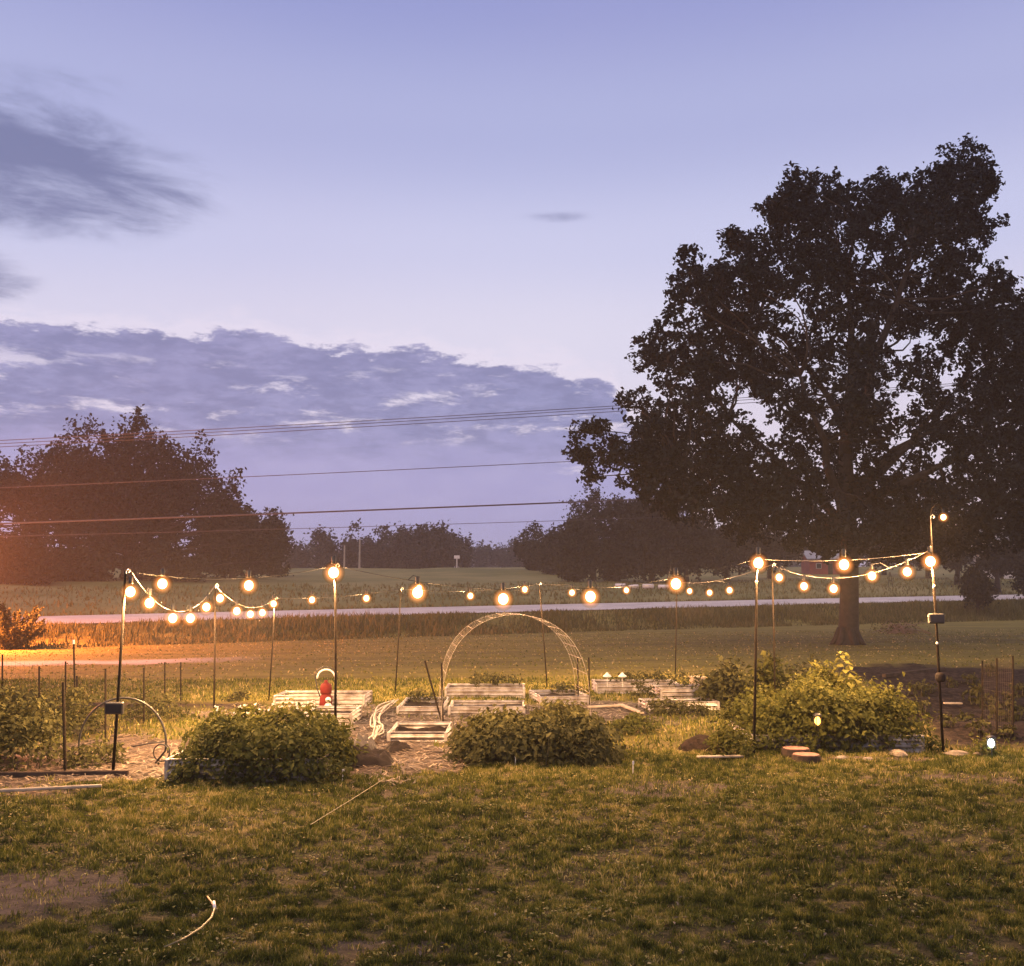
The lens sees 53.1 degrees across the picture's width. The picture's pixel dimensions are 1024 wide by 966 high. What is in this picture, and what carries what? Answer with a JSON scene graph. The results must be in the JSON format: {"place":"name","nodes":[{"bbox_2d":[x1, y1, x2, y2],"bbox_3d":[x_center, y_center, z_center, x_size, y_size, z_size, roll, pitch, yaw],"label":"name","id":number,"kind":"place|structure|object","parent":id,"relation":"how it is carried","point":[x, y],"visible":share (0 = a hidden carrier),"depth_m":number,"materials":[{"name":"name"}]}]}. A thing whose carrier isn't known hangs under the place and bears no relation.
{"place":"outdoors","nodes":[
{"label":"outdoors","id":0,"kind":"place"},
{"bbox_2d":[0,512,798,536],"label":"power line","id":1,"kind":"object","parent":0,"point":[332,527],"visible":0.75,"depth_m":56.54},
{"bbox_2d":[0,491,828,523],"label":"power line","id":2,"kind":"object","parent":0,"point":[317,511],"visible":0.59,"depth_m":55.03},
{"bbox_2d":[0,444,898,487],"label":"power line","id":3,"kind":"object","parent":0,"point":[289,474],"visible":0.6,"depth_m":55.57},
{"bbox_2d":[0,385,950,443],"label":"power line","id":4,"kind":"object","parent":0,"point":[346,424],"visible":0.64,"depth_m":56.30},
{"bbox_2d":[0,382,971,440],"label":"power line","id":5,"kind":"object","parent":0,"point":[355,421],"visible":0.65,"depth_m":55.76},
{"bbox_2d":[2,387,971,446],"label":"power line","id":6,"kind":"object","parent":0,"point":[351,427],"visible":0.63,"depth_m":56.91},
{"bbox_2d":[0,565,1023,965],"bbox_3d":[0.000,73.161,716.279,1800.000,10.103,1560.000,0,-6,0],"label":"ground","id":7,"kind":"structure","parent":0,"point":[954,735],"depth_m":24.31,"materials":[{"name":"soil"}]},
{"bbox_2d":[0,603,46,649],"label":"evergreen shrub","id":8,"kind":"object","parent":7,"relation":"on","point":[17,633],"visible":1,"depth_m":37.66,"materials":[{"name":"green plant"}]},
{"bbox_2d":[0,528,67,585],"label":"bushy tree","id":9,"kind":"object","parent":7,"relation":"on","point":[28,562],"visible":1,"depth_m":72.53,"materials":[{"name":"green plant"}]},
{"bbox_2d":[0,683,68,717],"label":"garden plant","id":10,"kind":"object","parent":7,"relation":"on","point":[13,697],"visible":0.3,"depth_m":16.53,"materials":[{"name":"green plant"}]},
{"bbox_2d":[0,681,70,771],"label":"garden plant","id":11,"kind":"object","parent":7,"relation":"on","point":[31,727],"visible":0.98,"depth_m":11.79,"materials":[{"name":"green plant"}]},
{"bbox_2d":[0,784,101,791],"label":"white pipe","id":12,"kind":"object","parent":7,"relation":"on","point":[49,788],"visible":1,"depth_m":10.23,"materials":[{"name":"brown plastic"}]},
{"bbox_2d":[1,654,105,709],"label":"wire fence","id":13,"kind":"object","parent":7,"relation":"on","point":[38,669],"visible":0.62,"depth_m":17.01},
{"bbox_2d":[0,770,128,777],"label":"timber edging","id":14,"kind":"object","parent":7,"relation":"on","point":[16,774],"visible":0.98,"depth_m":11.13,"materials":[{"name":"brown wood"}]},
{"bbox_2d":[62,682,66,770],"bbox_3d":[-5.016,2.756,11.469,0.102,1.037,0.040,0,-6,0],"label":"fence post","id":15,"kind":"object","parent":7,"relation":"on","point":[64,729],"visible":0.9,"depth_m":11.46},
{"bbox_2d":[33,683,113,739],"bbox_3d":[-6.091,3.156,14.215,0.948,0.743,1.063,0,-6,0],"label":"garden plant","id":16,"kind":"object","parent":7,"relation":"on","point":[71,703],"visible":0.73,"depth_m":14.12,"materials":[{"name":"green plant"}]},
{"bbox_2d":[42,537,125,580],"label":"bushy tree","id":17,"kind":"object","parent":7,"relation":"on","point":[91,564],"visible":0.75,"depth_m":78.69,"materials":[{"name":"green plant"}]},
{"bbox_2d":[53,738,129,769],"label":"garden plant","id":18,"kind":"object","parent":7,"relation":"on","point":[103,750],"visible":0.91,"depth_m":11.87,"materials":[{"name":"green plant"}]},
{"bbox_2d":[104,568,129,769],"bbox_3d":[-4.355,2.089,11.279,0.205,2.295,0.097,0,-6,0],"label":"light pole","id":19,"kind":"object","parent":7,"relation":"on","point":[116,708],"visible":0.99,"depth_m":11.25,"materials":[{"name":"black metal"}]},
{"bbox_2d":[130,570,275,622],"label":"string lights","id":20,"kind":"object","parent":19,"relation":"hanging from","point":[149,602],"visible":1,"depth_m":14.28,"materials":[{"name":"white plastic"}]},
{"bbox_2d":[126,565,333,596],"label":"string lights","id":21,"kind":"object","parent":19,"relation":"hanging from","point":[162,584],"visible":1,"depth_m":11.56,"materials":[{"name":"glass"}]},
{"bbox_2d":[78,697,170,763],"bbox_3d":[-4.558,2.908,12.066,1.098,0.771,0.088,0,-6,4],"label":"hose hoop","id":22,"kind":"object","parent":7,"relation":"on","point":[147,705],"visible":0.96,"depth_m":12.05,"materials":[{"name":"black plastic"}]},
{"bbox_2d":[104,662,181,738],"bbox_3d":[-5.748,3.347,16.401,0.190,1.062,5.025,1,-6,-6],"label":"wire fence","id":23,"kind":"object","parent":7,"relation":"on","point":[105,699],"visible":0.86,"depth_m":15.52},
{"bbox_2d":[0,404,289,578],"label":"broad tree","id":24,"kind":"object","parent":7,"relation":"on","point":[108,499],"visible":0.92,"depth_m":82.81,"materials":[{"name":"green plant"}]},
{"bbox_2d":[120,687,190,722],"bbox_3d":[-5.526,3.469,16.001,1.128,0.532,1.052,0,-6,0],"label":"garden plant","id":25,"kind":"object","parent":7,"relation":"on","point":[161,704],"visible":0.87,"depth_m":15.86,"materials":[{"name":"green plant"}]},
{"bbox_2d":[118,533,212,581],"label":"bushy tree","id":26,"kind":"object","parent":7,"relation":"on","point":[155,561],"visible":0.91,"depth_m":80.42,"materials":[{"name":"green plant"}]},
{"bbox_2d":[190,499,269,577],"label":"bushy tree","id":27,"kind":"object","parent":7,"relation":"on","point":[223,571],"visible":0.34,"depth_m":88.79,"materials":[{"name":"green plant"}]},
{"bbox_2d":[164,747,334,781],"bbox_3d":[-2.850,3.119,11.407,1.703,0.260,1.050,0,-6,0],"label":"raised bed","id":28,"kind":"object","parent":7,"relation":"on","point":[167,763],"visible":0.25,"depth_m":10.91,"materials":[{"name":"metal"}]},
{"bbox_2d":[155,693,369,787],"bbox_3d":[-2.704,2.813,11.495,2.221,0.889,2.080,0,-6,0],"label":"leafy bush","id":29,"kind":"object","parent":28,"relation":"in","point":[252,738],"visible":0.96,"depth_m":10.88,"materials":[{"name":"green plant"}]},
{"bbox_2d":[260,506,297,576],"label":"bushy tree","id":30,"kind":"object","parent":7,"relation":"on","point":[281,548],"visible":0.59,"depth_m":97.03,"materials":[{"name":"green plant"}]},
{"bbox_2d":[283,540,313,567],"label":"distant tree","id":31,"kind":"object","parent":7,"relation":"on","point":[299,559],"visible":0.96,"depth_m":168.91,"materials":[{"name":"green plant"}]},
{"bbox_2d":[273,690,372,706],"bbox_3d":[-3.387,3.895,18.449,1.620,0.230,0.950,0,-6,0],"label":"raised bed","id":32,"kind":"object","parent":7,"relation":"on","point":[353,697],"visible":0.77,"depth_m":18.02,"materials":[{"name":"wood"}]},
{"bbox_2d":[315,667,333,705],"bbox_3d":[-3.258,3.559,17.811,0.373,0.718,0.251,-3,-7,24],"label":"garden sprayer","id":33,"kind":"object","parent":7,"relation":"on","point":[325,689],"visible":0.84,"depth_m":17.74,"materials":[{"name":"red paint"}]},
{"bbox_2d":[302,524,347,567],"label":"distant tree","id":34,"kind":"object","parent":7,"relation":"on","point":[325,549],"visible":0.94,"depth_m":164.57,"materials":[{"name":"green plant"}]},
{"bbox_2d":[304,706,361,724],"bbox_3d":[-2.776,3.616,15.886,0.752,0.210,1.050,0,-6,0],"label":"raised bed","id":35,"kind":"object","parent":7,"relation":"on","point":[351,713],"visible":0.48,"depth_m":16.22,"materials":[{"name":"wood"}]},
{"bbox_2d":[334,563,339,718],"bbox_3d":[-2.102,2.146,12.188,0.073,2.384,0.037,0,-6,0],"label":"light pole","id":36,"kind":"object","parent":7,"relation":"on","point":[335,651],"visible":0.91,"depth_m":12.20,"materials":[{"name":"black metal"}]},
{"bbox_2d":[329,555,754,603],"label":"string lights","id":37,"kind":"object","parent":36,"relation":"hanging from","point":[502,598],"visible":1,"depth_m":12.48,"materials":[{"name":"glass"}]},
{"bbox_2d":[338,518,363,567],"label":"distant tree","id":38,"kind":"object","parent":7,"relation":"on","point":[349,544],"visible":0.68,"depth_m":167.10,"materials":[{"name":"green plant"}]},
{"bbox_2d":[0,699,715,793],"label":"straw","id":39,"kind":"object","parent":7,"relation":"on","point":[413,766],"visible":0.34,"depth_m":12.67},
{"bbox_2d":[340,743,394,767],"bbox_3d":[-1.716,3.141,11.921,0.722,0.228,0.626,1,-6,-11],"label":"tarp","id":40,"kind":"object","parent":7,"relation":"on","point":[375,757],"visible":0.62,"depth_m":11.74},
{"bbox_2d":[348,522,394,567],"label":"distant tree","id":41,"kind":"object","parent":7,"relation":"on","point":[372,554],"visible":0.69,"depth_m":161.65,"materials":[{"name":"green plant"}]},
{"bbox_2d":[367,699,398,741],"bbox_3d":[-2.001,3.566,15.411,0.314,0.118,5.208,0,-6,-3],"label":"hose bundle","id":42,"kind":"object","parent":7,"relation":"on","point":[375,726],"visible":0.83,"depth_m":15.30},
{"bbox_2d":[382,521,424,568],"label":"distant tree","id":43,"kind":"object","parent":7,"relation":"on","point":[399,545],"visible":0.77,"depth_m":157.92,"materials":[{"name":"green plant"}]},
{"bbox_2d":[387,722,452,742],"bbox_3d":[-1.265,3.470,14.216,0.816,0.175,1.100,0,-6,0],"label":"raised bed","id":44,"kind":"object","parent":7,"relation":"on","point":[418,731],"visible":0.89,"depth_m":14.13,"materials":[{"name":"wood"}]},
{"bbox_2d":[396,697,448,714],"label":"raised bed","id":45,"kind":"object","parent":7,"relation":"on","point":[405,706],"visible":0.84,"depth_m":16.75,"materials":[{"name":"wood"}]},
{"bbox_2d":[405,519,466,567],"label":"distant tree","id":46,"kind":"object","parent":7,"relation":"on","point":[439,547],"visible":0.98,"depth_m":147.72,"materials":[{"name":"green plant"}]},
{"bbox_2d":[454,528,477,567],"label":"distant tree","id":47,"kind":"object","parent":7,"relation":"on","point":[467,557],"visible":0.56,"depth_m":157.09,"materials":[{"name":"green plant"}]},
{"bbox_2d":[470,543,495,566],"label":"distant tree","id":48,"kind":"object","parent":7,"relation":"on","point":[482,555],"visible":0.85,"depth_m":232.81,"materials":[{"name":"green plant"}]},
{"bbox_2d":[444,683,524,697],"bbox_3d":[-0.517,4.066,19.982,1.543,0.230,0.950,0,-6,0],"label":"raised bed","id":49,"kind":"object","parent":7,"relation":"on","point":[462,690],"visible":0.94,"depth_m":19.55,"materials":[{"name":"wood"}]},
{"bbox_2d":[468,670,525,684],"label":"bed plant","id":50,"kind":"object","parent":49,"relation":"in","point":[497,677],"visible":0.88,"depth_m":20.39,"materials":[{"name":"green plant"}]},
{"bbox_2d":[448,700,524,715],"bbox_3d":[-0.413,3.768,17.117,1.265,0.180,0.950,0,-6,0],"label":"raised bed","id":51,"kind":"object","parent":7,"relation":"on","point":[456,707],"visible":0.86,"depth_m":16.69,"materials":[{"name":"wood"}]},
{"bbox_2d":[0,577,1021,616],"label":"field grass","id":52,"kind":"structure","parent":7,"relation":"on","point":[479,597],"depth_m":72.94,"materials":[{"name":"plant"}]},
{"bbox_2d":[497,536,525,567],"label":"distant tree","id":53,"kind":"object","parent":7,"relation":"on","point":[507,556],"visible":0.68,"depth_m":226.33,"materials":[{"name":"green plant"}]},
{"bbox_2d":[0,675,1023,755],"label":"grass","id":54,"kind":"structure","parent":7,"relation":"on","point":[170,683],"depth_m":20.00,"materials":[{"name":"plant"}]},
{"bbox_2d":[0,620,1023,683],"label":"grass","id":55,"kind":"structure","parent":7,"relation":"on","point":[534,639],"depth_m":34.08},
{"bbox_2d":[0,769,1023,965],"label":"clover","id":56,"kind":"object","parent":7,"relation":"on","point":[574,910],"visible":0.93,"depth_m":7.61,"materials":[{"name":"green plant"}]},
{"bbox_2d":[0,771,1023,965],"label":"fallen leaves","id":57,"kind":"object","parent":7,"relation":"on","point":[825,933],"visible":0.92,"depth_m":7.43,"materials":[{"name":"plant"}]},
{"bbox_2d":[439,613,590,718],"bbox_3d":[-0.004,2.853,15.728,2.323,1.681,1.255,0,-6,0],"label":"arch trellis","id":58,"kind":"object","parent":7,"relation":"on","point":[516,614],"visible":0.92,"depth_m":15.70,"materials":[{"name":"metal"}]},
{"bbox_2d":[508,520,547,570],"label":"bushy tree","id":59,"kind":"object","parent":7,"relation":"on","point":[523,548],"visible":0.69,"depth_m":118.94,"materials":[{"name":"green plant"}]},
{"bbox_2d":[440,697,631,769],"bbox_3d":[0.318,2.983,12.382,2.327,0.753,1.774,0,-6,0],"label":"leafy bush","id":60,"kind":"object","parent":7,"relation":"on","point":[554,730],"visible":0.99,"depth_m":11.98,"materials":[{"name":"green plant"}]},
{"bbox_2d":[539,583,547,685],"bbox_3d":[0.672,3.275,22.026,0.190,2.264,0.035,0,-6,0],"label":"light pole","id":61,"kind":"object","parent":7,"relation":"on","point":[543,635],"visible":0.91,"depth_m":22.01,"materials":[{"name":"black metal"}]},
{"bbox_2d":[276,581,668,602],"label":"string lights","id":62,"kind":"object","parent":61,"relation":"hanging from","point":[366,597],"visible":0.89,"depth_m":21.15,"materials":[{"name":"white plastic"}]},
{"bbox_2d":[116,536,973,567],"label":"wood","id":63,"kind":"object","parent":7,"relation":"on","point":[794,564],"visible":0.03,"depth_m":299.47,"materials":[{"name":"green plant"}]},
{"bbox_2d":[530,522,573,574],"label":"bushy tree","id":64,"kind":"object","parent":7,"relation":"on","point":[548,552],"visible":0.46,"depth_m":110.99,"materials":[{"name":"green plant"}]},
{"bbox_2d":[529,689,588,703],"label":"raised bed","id":65,"kind":"object","parent":7,"relation":"on","point":[538,695],"visible":0.73,"depth_m":18.74,"materials":[{"name":"wood"}]},
{"bbox_2d":[551,508,612,581],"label":"bushy tree","id":66,"kind":"object","parent":7,"relation":"on","point":[581,551],"visible":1,"depth_m":94.78,"materials":[{"name":"green plant"}]},
{"bbox_2d":[559,481,625,580],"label":"wispy tree","id":67,"kind":"object","parent":7,"relation":"on","point":[589,506],"visible":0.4,"depth_m":99.58,"materials":[{"name":"green plant"}]},
{"bbox_2d":[586,494,639,580],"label":"bushy tree","id":68,"kind":"object","parent":7,"relation":"on","point":[612,570],"visible":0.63,"depth_m":97.05,"materials":[{"name":"green plant"}]},
{"bbox_2d":[591,679,678,693],"bbox_3d":[2.494,4.145,20.828,1.674,0.220,1.050,0,-6,0],"label":"raised bed","id":69,"kind":"object","parent":7,"relation":"on","point":[600,685],"visible":0.6,"depth_m":20.35,"materials":[{"name":"wood"}]},
{"bbox_2d":[609,669,669,681],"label":"bed plant","id":70,"kind":"object","parent":69,"relation":"in","point":[646,676],"visible":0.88,"depth_m":21.29,"materials":[{"name":"green plant"}]},
{"bbox_2d":[610,710,663,736],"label":"plant","id":71,"kind":"object","parent":7,"relation":"on","point":[637,721],"visible":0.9,"depth_m":14.42,"materials":[{"name":"green plant"}]},
{"bbox_2d":[607,496,686,582],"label":"bushy tree","id":72,"kind":"object","parent":7,"relation":"on","point":[645,527],"visible":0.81,"depth_m":93.61,"materials":[{"name":"green plant"}]},
{"bbox_2d":[649,684,700,697],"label":"raised bed","id":73,"kind":"object","parent":7,"relation":"on","point":[671,691],"visible":0.51,"depth_m":19.32,"materials":[{"name":"wood"}]},
{"bbox_2d":[675,589,676,672],"bbox_3d":[4.069,3.576,25.252,0.152,2.310,0.030,0,-6,4],"label":"light pole","id":74,"kind":"object","parent":7,"relation":"on","point":[676,631],"visible":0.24,"depth_m":25.23,"materials":[{"name":"black metal"}]},
{"bbox_2d":[681,551,927,594],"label":"string lights","id":75,"kind":"object","parent":74,"relation":"hanging from","point":[872,576],"visible":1,"depth_m":15.01,"materials":[{"name":"glass"}]},
{"bbox_2d":[636,693,718,716],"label":"bed plant","id":76,"kind":"object","parent":7,"relation":"on","point":[657,709],"visible":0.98,"depth_m":16.74,"materials":[{"name":"green plant"}]},
{"bbox_2d":[638,698,719,709],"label":"raised bed","id":77,"kind":"object","parent":7,"relation":"on","point":[713,703],"visible":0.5,"depth_m":17.72,"materials":[{"name":"wood"}]},
{"bbox_2d":[645,511,729,583],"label":"bushy tree","id":78,"kind":"object","parent":7,"relation":"on","point":[694,549],"visible":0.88,"depth_m":92.17,"materials":[{"name":"green plant"}]},
{"bbox_2d":[678,734,722,751],"bbox_3d":[2.439,3.362,13.122,0.660,0.272,0.500,0,-6,0],"label":"soil heap","id":79,"kind":"object","parent":7,"relation":"on","point":[695,742],"visible":0.48,"depth_m":13.01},
{"bbox_2d":[691,652,759,707],"bbox_3d":[3.792,3.504,18.213,1.207,0.998,1.176,0,-6,0],"label":"tall plant","id":80,"kind":"object","parent":7,"relation":"on","point":[725,681],"visible":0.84,"depth_m":18.00,"materials":[{"name":"green plant"}]},
{"bbox_2d":[703,720,756,755],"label":"plant","id":81,"kind":"object","parent":7,"relation":"on","point":[722,739],"visible":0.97,"depth_m":12.53,"materials":[{"name":"green plant"}]},
{"bbox_2d":[699,521,762,580],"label":"bushy tree","id":82,"kind":"object","parent":7,"relation":"on","point":[737,555],"visible":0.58,"depth_m":98.18,"materials":[{"name":"green plant"}]},
{"bbox_2d":[752,557,761,752],"bbox_3d":[3.053,2.175,12.750,0.178,2.514,0.054,0,-6,0],"label":"light pole","id":83,"kind":"object","parent":7,"relation":"on","point":[755,661],"visible":0.96,"depth_m":12.75,"materials":[{"name":"black metal"}]},
{"bbox_2d":[754,546,934,569],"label":"string lights","id":84,"kind":"object","parent":83,"relation":"hanging from","point":[844,563],"visible":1,"depth_m":13.07,"materials":[{"name":"glass"}]},
{"bbox_2d":[740,649,795,698],"bbox_3d":[4.678,3.564,18.840,1.169,0.982,1.180,0,-6,0],"label":"tall plant","id":85,"kind":"object","parent":7,"relation":"on","point":[765,670],"visible":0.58,"depth_m":18.71,"materials":[{"name":"green plant"}]},
{"bbox_2d":[748,524,804,578],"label":"bushy tree","id":86,"kind":"object","parent":7,"relation":"on","point":[775,552],"visible":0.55,"depth_m":103.09,"materials":[{"name":"green plant"}]},
{"bbox_2d":[561,132,1023,645],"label":"oak tree","id":87,"kind":"object","parent":7,"relation":"on","point":[937,212],"visible":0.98,"depth_m":36.68,"materials":[{"name":"green plant"}]},
{"bbox_2d":[799,551,839,574],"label":"shed","id":88,"kind":"structure","parent":7,"relation":"on","point":[815,567],"depth_m":117.66,"materials":[{"name":"grey"}]},
{"bbox_2d":[728,721,924,752],"bbox_3d":[4.156,3.408,13.754,2.205,0.240,1.450,0,-6,0],"label":"raised bed","id":89,"kind":"object","parent":7,"relation":"on","point":[904,745],"visible":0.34,"depth_m":13.06,"materials":[{"name":"wood"}]},
{"bbox_2d":[710,660,946,752],"bbox_3d":[4.124,2.947,13.715,2.883,1.114,2.443,0,-6,0],"label":"leafy bush","id":90,"kind":"object","parent":89,"relation":"in","point":[780,714],"visible":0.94,"depth_m":13.16,"materials":[{"name":"green plant"}]},
{"bbox_2d":[830,651,863,732],"bbox_3d":[4.578,2.935,14.125,0.459,1.226,0.489,5,-8,-40],"label":"sunflower plant","id":91,"kind":"object","parent":89,"relation":"in","point":[847,669],"visible":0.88,"depth_m":14.11,"materials":[{"name":"yellow plant"}]},
{"bbox_2d":[858,531,907,574],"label":"bushy tree","id":92,"kind":"object","parent":7,"relation":"on","point":[883,572],"visible":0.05,"depth_m":116.99,"materials":[{"name":"green plant"}]},
{"bbox_2d":[863,617,930,633],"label":"brush pile","id":93,"kind":"object","parent":7,"relation":"on","point":[900,626],"visible":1,"depth_m":45.84,"materials":[{"name":"brown wood"}]},
{"bbox_2d":[898,509,964,577],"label":"bushy tree","id":94,"kind":"object","parent":7,"relation":"on","point":[920,565],"visible":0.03,"depth_m":109.13,"materials":[{"name":"green plant"}]},
{"bbox_2d":[928,514,945,751],"bbox_3d":[5.470,1.940,13.181,0.200,3.090,0.130,0,-6,0],"label":"light pole","id":95,"kind":"object","parent":7,"relation":"on","point":[935,618],"visible":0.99,"depth_m":13.17,"materials":[{"name":"black metal"}]},
{"bbox_2d":[934,524,979,584],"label":"bushy tree","id":96,"kind":"object","parent":7,"relation":"on","point":[956,566],"visible":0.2,"depth_m":95.08,"materials":[{"name":"green plant"}]},
{"bbox_2d":[951,557,1003,615],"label":"tree","id":97,"kind":"object","parent":7,"relation":"on","point":[976,586],"visible":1,"depth_m":65.16,"materials":[{"name":"green plant"}]},
{"bbox_2d":[967,729,1002,756],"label":"plant","id":98,"kind":"object","parent":7,"relation":"on","point":[983,743],"visible":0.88,"depth_m":12.60,"materials":[{"name":"green plant"}]},
{"bbox_2d":[981,656,1013,737],"bbox_3d":[7.128,3.129,15.235,0.232,1.218,1.918,-1,-6,12],"label":"wire fence","id":99,"kind":"object","parent":7,"relation":"on","point":[997,691],"visible":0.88,"depth_m":14.56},
{"bbox_2d":[973,538,1023,594],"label":"bushy tree","id":100,"kind":"object","parent":7,"relation":"on","point":[996,568],"visible":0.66,"depth_m":83.03,"materials":[{"name":"green plant"}]},
{"bbox_2d":[1004,555,1023,599],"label":"tree","id":101,"kind":"object","parent":7,"relation":"on","point":[1018,573],"visible":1,"depth_m":69.56,"materials":[{"name":"green plant"}]},
{"bbox_2d":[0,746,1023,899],"bbox_3d":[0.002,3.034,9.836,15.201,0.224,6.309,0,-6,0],"label":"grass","id":102,"kind":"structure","parent":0,"point":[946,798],"depth_m":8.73,"materials":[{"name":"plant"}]},
{"bbox_2d":[0,879,1023,965],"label":"grass","id":103,"kind":"structure","parent":0,"point":[852,920],"depth_m":6.07,"materials":[{"name":"plant"}]},
{"bbox_2d":[0,0,1023,567],"label":"sky","id":104,"kind":"structure","parent":0,"point":[217,215],"materials":[{"name":"blue"}]},
{"bbox_2d":[1,596,1023,648],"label":"roadside grass","id":105,"kind":"structure","parent":0,"point":[1012,610],"depth_m":51.51,"materials":[{"name":"plant"}]},
{"bbox_2d":[22,594,1023,623],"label":"road","id":106,"kind":"structure","parent":0,"point":[256,614],"depth_m":60.21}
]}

